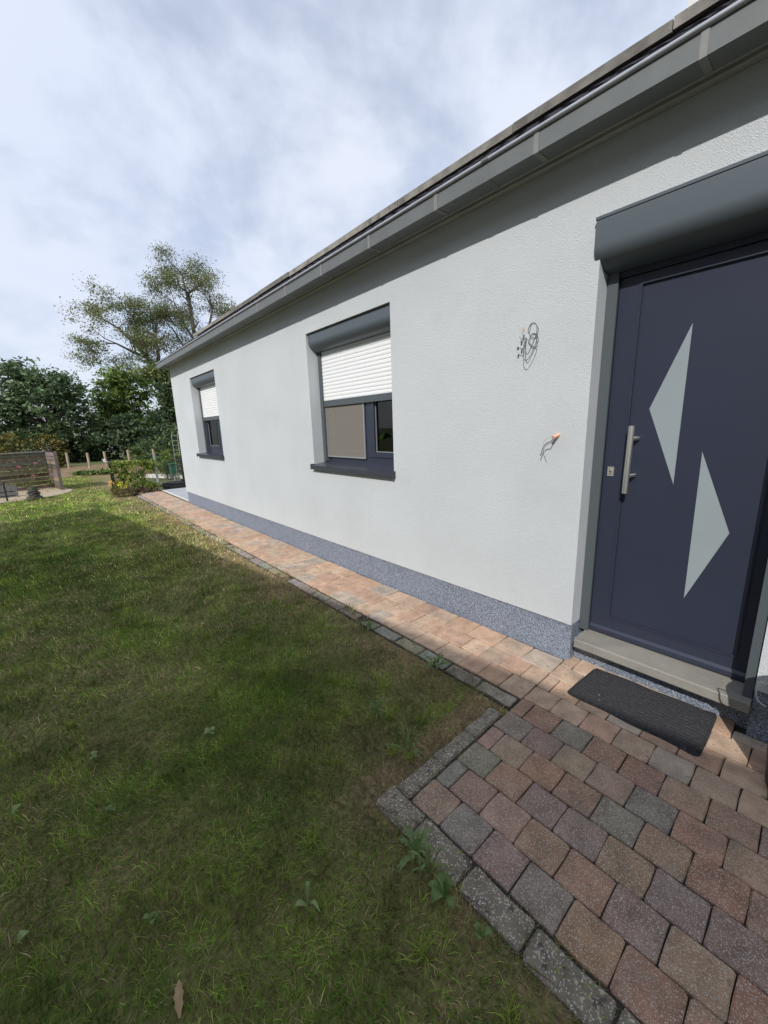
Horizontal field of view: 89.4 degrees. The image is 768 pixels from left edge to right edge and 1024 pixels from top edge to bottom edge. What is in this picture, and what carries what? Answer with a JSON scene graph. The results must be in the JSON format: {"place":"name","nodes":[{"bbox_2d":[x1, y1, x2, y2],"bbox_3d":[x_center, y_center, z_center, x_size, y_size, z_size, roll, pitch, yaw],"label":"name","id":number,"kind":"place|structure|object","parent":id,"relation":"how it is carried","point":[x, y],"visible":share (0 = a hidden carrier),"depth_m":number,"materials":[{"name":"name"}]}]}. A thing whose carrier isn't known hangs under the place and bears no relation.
{"place":"outdoors","nodes":[
{"label":"outdoors","id":0,"kind":"place"},
{"bbox_2d":[0,447,184,489],"bbox_3d":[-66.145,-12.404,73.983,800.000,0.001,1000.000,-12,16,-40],"label":"ground","id":1,"kind":"structure","parent":0,"point":[100,462],"depth_m":21.11,"materials":[{"name":"brown soil"}]},
{"bbox_2d":[0,433,40,470],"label":"garden bush","id":2,"kind":"object","parent":1,"relation":"on","point":[17,446],"visible":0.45,"depth_m":18.63,"materials":[{"name":"green plant"}]},
{"bbox_2d":[0,487,72,503],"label":"sand bed","id":3,"kind":"object","parent":1,"relation":"on","point":[45,493],"visible":0.42,"depth_m":10.96,"materials":[{"name":"beige sand"}]},
{"bbox_2d":[0,482,15,500],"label":"garden stake","id":4,"kind":"object","parent":3,"relation":"on","point":[5,491],"visible":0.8,"depth_m":9.79,"materials":[{"name":"black plastic"}]},
{"bbox_2d":[0,484,18,497],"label":"slate slab","id":5,"kind":"structure","parent":3,"relation":"on","point":[10,487],"depth_m":10.48,"materials":[{"name":"stone"}]},
{"bbox_2d":[1,462,46,488],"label":"climbing rose","id":6,"kind":"object","parent":3,"relation":"on","point":[26,485],"visible":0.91,"depth_m":11.66,"materials":[{"name":"green plant"}]},
{"bbox_2d":[0,451,63,490],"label":"screen fence","id":7,"kind":"object","parent":3,"relation":"on","point":[57,478],"visible":0.87,"depth_m":11.77,"materials":[{"name":"brown wood"}]},
{"bbox_2d":[24,486,42,499],"bbox_3d":[-9.107,-0.496,10.043,0.355,0.336,0.281,-7,13,-21],"label":"slate cairn","id":8,"kind":"object","parent":3,"relation":"on","point":[33,492],"visible":0.99,"depth_m":10.00,"materials":[{"name":"stone"}]},
{"bbox_2d":[17,458,61,486],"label":"climbing rose","id":9,"kind":"object","parent":3,"relation":"on","point":[41,472],"visible":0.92,"depth_m":11.92,"materials":[{"name":"green plant"}]},
{"bbox_2d":[27,432,72,466],"bbox_3d":[-17.443,-3.138,20.287,1.847,2.060,1.721,-12,16,-40],"label":"garden bush","id":10,"kind":"object","parent":1,"relation":"on","point":[44,446],"visible":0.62,"depth_m":20.24,"materials":[{"name":"green plant"}]},
{"bbox_2d":[0,356,113,462],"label":"broadleaf tree","id":11,"kind":"object","parent":1,"relation":"on","point":[59,393],"visible":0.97,"depth_m":23.08,"materials":[{"name":"green plant"}]},
{"bbox_2d":[0,389,152,451],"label":"wood","id":12,"kind":"object","parent":1,"relation":"on","point":[49,404],"visible":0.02,"depth_m":44.95,"materials":[{"name":"green plant"}]},
{"bbox_2d":[46,437,111,462],"bbox_3d":[-20.337,-4.073,25.706,3.851,2.696,2.532,-8,14,-25],"label":"garden bush","id":13,"kind":"object","parent":1,"relation":"on","point":[77,455],"visible":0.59,"depth_m":25.41,"materials":[{"name":"green plant"}]},
{"bbox_2d":[28,406,135,451],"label":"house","id":14,"kind":"structure","parent":1,"relation":"on","point":[74,421],"depth_m":37.70,"materials":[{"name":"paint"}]},
{"bbox_2d":[79,431,125,460],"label":"garden bush","id":15,"kind":"object","parent":1,"relation":"on","point":[110,455],"visible":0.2,"depth_m":27.09,"materials":[{"name":"green plant"}]},
{"bbox_2d":[53,461,180,477],"bbox_3d":[-11.877,-2.417,20.167,8.521,0.056,8.520,-11,15,-36],"label":"vegetable plot","id":16,"kind":"object","parent":1,"relation":"on","point":[65,470],"visible":0.12,"depth_m":18.72,"materials":[{"name":"soil"}]},
{"bbox_2d":[65,452,70,467],"bbox_3d":[-16.118,-2.538,19.790,0.110,0.982,0.110,-12,16,-40],"label":"timber post","id":17,"kind":"object","parent":16,"relation":"on","point":[67,459],"visible":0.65,"depth_m":19.74,"materials":[{"name":"beige wood"}]},
{"bbox_2d":[67,469,81,474],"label":"vegetable plant","id":18,"kind":"object","parent":16,"relation":"on","point":[74,473],"visible":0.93,"depth_m":15.81,"materials":[{"name":"green plant"}]},
{"bbox_2d":[81,469,93,474],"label":"vegetable plant","id":19,"kind":"object","parent":16,"relation":"on","point":[85,472],"visible":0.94,"depth_m":15.80,"materials":[{"name":"green plant"}]},
{"bbox_2d":[86,453,90,468],"bbox_3d":[-14.639,-2.459,19.245,0.110,0.957,0.110,-13,15,-40],"label":"timber post","id":20,"kind":"object","parent":16,"relation":"on","point":[88,460],"visible":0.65,"depth_m":19.20,"materials":[{"name":"beige wood"}]},
{"bbox_2d":[89,469,98,474],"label":"vegetable plant","id":21,"kind":"object","parent":16,"relation":"on","point":[94,471],"visible":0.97,"depth_m":15.90,"materials":[{"name":"green plant"}]},
{"bbox_2d":[96,468,108,474],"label":"vegetable plant","id":22,"kind":"object","parent":16,"relation":"on","point":[103,471],"visible":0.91,"depth_m":15.95,"materials":[{"name":"green plant"}]},
{"bbox_2d":[103,451,107,466],"bbox_3d":[-14.296,-2.623,19.928,0.110,0.970,0.110,-13,15,-40],"label":"timber post","id":23,"kind":"object","parent":16,"relation":"on","point":[105,458],"visible":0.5,"depth_m":19.87,"materials":[{"name":"beige wood"}]},
{"bbox_2d":[53,271,182,406],"bbox_3d":[-24.035,-13.912,38.689,12.576,15.674,9.793,-12,16,-40],"label":"robinia tree","id":24,"kind":"object","parent":1,"relation":"on","point":[137,338],"visible":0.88,"depth_m":36.48,"materials":[{"name":"green plant"}]},
{"bbox_2d":[76,362,168,457],"bbox_3d":[-18.660,-7.049,27.660,5.231,7.028,5.190,-1,12,3],"label":"maple tree","id":25,"kind":"object","parent":1,"relation":"on","point":[120,388],"visible":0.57,"depth_m":27.01,"materials":[{"name":"green plant"}]},
{"bbox_2d":[96,410,164,461],"bbox_3d":[-15.216,-4.445,23.675,3.653,3.427,3.073,-3,12,-3],"label":"bush","id":26,"kind":"object","parent":1,"relation":"on","point":[128,433],"visible":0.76,"depth_m":22.96,"materials":[{"name":"green plant"}]},
{"bbox_2d":[122,439,158,463],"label":"garden bush","id":27,"kind":"object","parent":1,"relation":"on","point":[136,451],"visible":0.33,"depth_m":20.67,"materials":[{"name":"green plant"}]},
{"bbox_2d":[108,453,181,490],"bbox_3d":[-6.511,-1.189,11.455,0.912,1.140,2.495,5,14,29],"label":"wire fence","id":28,"kind":"object","parent":1,"relation":"on","point":[114,479],"visible":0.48,"depth_m":10.88,"materials":[{"name":"green metal"}]},
{"bbox_2d":[107,458,161,492],"bbox_3d":[-6.885,-1.003,10.700,1.363,0.940,0.473,-4,13,-11],"label":"fence vine","id":29,"kind":"object","parent":28,"relation":"attached to","point":[123,471],"visible":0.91,"depth_m":10.66,"materials":[{"name":"green plant"}]},
{"bbox_2d":[126,354,172,422],"bbox_3d":[-16.626,-8.762,32.342,7.055,8.250,5.849,-12,16,-40],"label":"tree","id":30,"kind":"object","parent":1,"relation":"on","point":[153,374],"visible":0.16,"depth_m":30.14,"materials":[{"name":"green plant"}]},
{"bbox_2d":[132,424,180,464],"bbox_3d":[-10.092,-3.188,18.880,3.934,2.300,2.727,-12,16,-40],"label":"garden bush","id":31,"kind":"object","parent":1,"relation":"on","point":[162,444],"visible":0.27,"depth_m":18.38,"materials":[{"name":"green plant"}]},
{"bbox_2d":[139,381,178,441],"bbox_3d":[-14.333,-6.571,26.586,4.442,6.282,5.298,-4,13,-10],"label":"spruce tree","id":32,"kind":"object","parent":1,"relation":"on","point":[162,414],"visible":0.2,"depth_m":25.70,"materials":[{"name":"green plant"}]},
{"bbox_2d":[140,474,182,478],"bbox_3d":[-8.303,-1.349,14.630,2.661,0.110,0.269,3,13,23],"label":"bed edging","id":33,"kind":"object","parent":1,"relation":"on","point":[152,476],"visible":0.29,"depth_m":14.50,"materials":[{"name":"white stone"}]},
{"bbox_2d":[147,442,181,479],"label":"garden bush","id":34,"kind":"object","parent":1,"relation":"on","point":[169,457],"visible":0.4,"depth_m":14.01,"materials":[{"name":"green plant"}]},
{"bbox_2d":[171,432,180,478],"bbox_3d":[-6.423,-1.648,12.110,0.204,1.652,0.015,-12,16,-40],"label":"wire trellis","id":35,"kind":"object","parent":1,"relation":"on","point":[175,450],"visible":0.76,"depth_m":12.01,"materials":[{"name":"grey metal"}]},
{"bbox_2d":[136,240,239,354],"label":"robinia tree","id":36,"kind":"object","parent":1,"relation":"on","point":[166,273],"visible":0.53,"depth_m":41.45,"materials":[{"name":"green plant"}]},
{"bbox_2d":[155,0,767,743],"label":"house","id":37,"kind":"structure","parent":1,"relation":"on","point":[605,228],"depth_m":2.37,"materials":[{"name":"paint"}]},
{"bbox_2d":[191,370,223,458],"bbox_3d":[-3.181,-1.752,7.149,0.293,1.478,1.391,-12,16,-40],"label":"window","id":38,"kind":"structure","parent":37,"relation":"in","point":[205,383],"depth_m":7.34,"materials":[{"name":"paint"}]},
{"bbox_2d":[308,304,395,478],"bbox_3d":[-0.308,-1.141,3.955,0.293,1.468,1.398,-12,16,-40],"label":"window","id":39,"kind":"structure","parent":37,"relation":"in","point":[355,381],"depth_m":3.97,"materials":[{"name":"paint"}]},
{"bbox_2d":[517,322,538,360],"bbox_3d":[0.879,-1.037,2.376,0.070,0.211,0.129,-4,13,-10],"label":"cable bundle","id":40,"kind":"object","parent":37,"relation":"attached to","point":[523,328],"visible":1,"depth_m":2.38,"materials":[{"name":"grey plastic"}]},
{"bbox_2d":[540,433,559,457],"bbox_3d":[1.026,-0.411,2.387,0.113,0.151,0.056,2,13,17],"label":"cable stub","id":41,"kind":"object","parent":37,"relation":"attached to","point":[555,435],"visible":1,"depth_m":2.37,"materials":[{"name":"plastic"}]},
{"bbox_2d":[579,150,767,698],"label":"door","id":42,"kind":"structure","parent":37,"relation":"in","point":[676,563],"depth_m":2.01,"materials":[{"name":"paint"}]},
{"bbox_2d":[168,463,177,480],"bbox_3d":[-6.780,-1.234,12.546,0.240,0.680,0.240,-12,16,-40],"label":"green container","id":43,"kind":"object","parent":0,"point":[173,469],"visible":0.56,"depth_m":12.44,"materials":[{"name":"plastic"}]},
{"bbox_2d":[161,487,188,501],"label":"terrace","id":44,"kind":"structure","parent":0,"point":[181,493],"depth_m":10.35,"materials":[{"name":"stone"}]},
{"bbox_2d":[160,480,185,488],"bbox_3d":[-6.140,-0.855,11.728,1.165,0.125,0.993,-10,15,-34],"label":"floor plate","id":45,"kind":"object","parent":44,"relation":"on","point":[176,484],"visible":0.53,"depth_m":11.36,"materials":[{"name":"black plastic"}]},
{"bbox_2d":[179,456,184,480],"bbox_3d":[-6.129,-1.331,11.824,0.180,0.763,0.171,-12,16,-40],"label":"parasol pole","id":46,"kind":"object","parent":45,"relation":"on","point":[182,470],"visible":0.59,"depth_m":11.79,"materials":[{"name":"white plastic"}]},
{"bbox_2d":[0,475,623,1023],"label":"lawn","id":47,"kind":"structure","parent":0,"point":[270,807],"depth_m":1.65,"materials":[{"name":"plant"}]},
{"bbox_2d":[11,804,20,813],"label":"fallen leaf","id":48,"kind":"object","parent":47,"relation":"on","point":[14,808],"visible":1,"depth_m":1.64,"materials":[{"name":"green plant"}]},
{"bbox_2d":[17,930,28,941],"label":"fallen leaf","id":49,"kind":"object","parent":47,"relation":"on","point":[21,934],"visible":1,"depth_m":1.22,"materials":[{"name":"green plant"}]},
{"bbox_2d":[89,751,97,759],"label":"lawn weed","id":50,"kind":"object","parent":47,"relation":"on","point":[93,754],"visible":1,"depth_m":1.90,"materials":[{"name":"green plant"}]},
{"bbox_2d":[105,804,115,811],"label":"lawn weed","id":51,"kind":"object","parent":47,"relation":"on","point":[109,808],"visible":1,"depth_m":1.63,"materials":[{"name":"green plant"}]},
{"bbox_2d":[108,481,119,496],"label":"marigold plant","id":52,"kind":"object","parent":47,"relation":"on","point":[112,490],"visible":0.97,"depth_m":10.03,"materials":[{"name":"green plant"}]},
{"bbox_2d":[110,481,136,496],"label":"heather bush","id":53,"kind":"object","parent":47,"relation":"on","point":[129,490],"visible":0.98,"depth_m":10.15,"materials":[{"name":"green plant"}]},
{"bbox_2d":[137,486,160,491],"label":"heather bush","id":54,"kind":"object","parent":47,"relation":"on","point":[144,488],"visible":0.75,"depth_m":10.70,"materials":[{"name":"green plant"}]},
{"bbox_2d":[142,911,157,924],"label":"lawn weed","id":55,"kind":"object","parent":47,"relation":"on","point":[153,915],"visible":1,"depth_m":1.26,"materials":[{"name":"green plant"}]},
{"bbox_2d":[174,979,183,1018],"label":"fallen leaf","id":56,"kind":"object","parent":47,"relation":"on","point":[178,996],"visible":1,"depth_m":1.07,"materials":[{"name":"brown plant"}]},
{"bbox_2d":[204,726,214,733],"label":"lawn weed","id":57,"kind":"object","parent":47,"relation":"on","point":[210,730],"visible":1,"depth_m":2.03,"materials":[{"name":"green plant"}]},
{"bbox_2d":[294,881,319,911],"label":"lawn weed","id":58,"kind":"object","parent":47,"relation":"on","point":[300,902],"visible":1,"depth_m":1.28,"materials":[{"name":"green plant"}]},
{"bbox_2d":[361,621,374,629],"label":"lawn weed","id":59,"kind":"object","parent":47,"relation":"on","point":[369,624],"visible":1,"depth_m":3.06,"materials":[{"name":"green plant"}]},
{"bbox_2d":[363,694,392,718],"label":"lawn weed","id":60,"kind":"object","parent":47,"relation":"on","point":[376,705],"visible":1,"depth_m":2.14,"materials":[{"name":"green plant"}]},
{"bbox_2d":[385,722,425,760],"bbox_3d":[0.109,1.109,1.856,0.210,0.112,0.217,-12,16,-40],"label":"lawn weed","id":61,"kind":"object","parent":47,"relation":"on","point":[408,738],"visible":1,"depth_m":1.87,"materials":[{"name":"green plant"}]},
{"bbox_2d":[397,825,436,870],"bbox_3d":[0.115,1.230,1.433,0.151,0.056,0.154,-2,12,-3],"label":"lawn weed","id":62,"kind":"object","parent":47,"relation":"on","point":[413,844],"visible":0.83,"depth_m":1.44,"materials":[{"name":"green plant"}]},
{"bbox_2d":[407,840,451,889],"bbox_3d":[0.159,1.234,1.360,0.168,0.076,0.112,5,14,28],"label":"lawn weed","id":63,"kind":"object","parent":47,"relation":"on","point":[428,862],"visible":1,"depth_m":1.36,"materials":[{"name":"green plant"}]},
{"bbox_2d":[424,652,449,668],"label":"lawn weed","id":64,"kind":"object","parent":47,"relation":"on","point":[435,661],"visible":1,"depth_m":2.52,"materials":[{"name":"green plant"}]},
{"bbox_2d":[428,870,454,907],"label":"lawn weed","id":65,"kind":"object","parent":47,"relation":"on","point":[438,892],"visible":1,"depth_m":1.30,"materials":[{"name":"green plant"}]},
{"bbox_2d":[474,922,492,938],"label":"lawn weed","id":66,"kind":"object","parent":47,"relation":"on","point":[487,930],"visible":1,"depth_m":1.19,"materials":[{"name":"green plant"}]},
{"bbox_2d":[0,0,687,431],"label":"sky","id":67,"kind":"structure","parent":0,"point":[250,137],"materials":[{"name":"white"}]},
{"bbox_2d":[135,491,563,709],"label":"garden path","id":68,"kind":"structure","parent":0,"point":[517,671],"depth_m":3.25,"materials":[{"name":"stone"}]},
{"bbox_2d":[410,657,767,1023],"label":"paved forecourt","id":69,"kind":"structure","parent":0,"point":[629,862],"depth_m":1.46,"materials":[{"name":"stone"}]},
{"bbox_2d":[375,708,639,1023],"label":"kerb edging","id":70,"kind":"object","parent":69,"relation":"on","point":[510,924],"visible":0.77,"depth_m":1.27,"materials":[{"name":"concrete"}]},
{"bbox_2d":[567,668,716,756],"bbox_3d":[1.409,1.059,2.153,0.401,0.020,0.628,-12,16,-40],"label":"doormat","id":71,"kind":"object","parent":69,"relation":"on","point":[684,726],"visible":1,"depth_m":2.10,"materials":[{"name":"grey rubber"}]},
{"bbox_2d":[755,681,767,787],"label":"garden bin","id":72,"kind":"object","parent":69,"relation":"on","point":[766,767],"visible":1,"depth_m":1.64,"materials":[{"name":"black plastic"}]}
]}

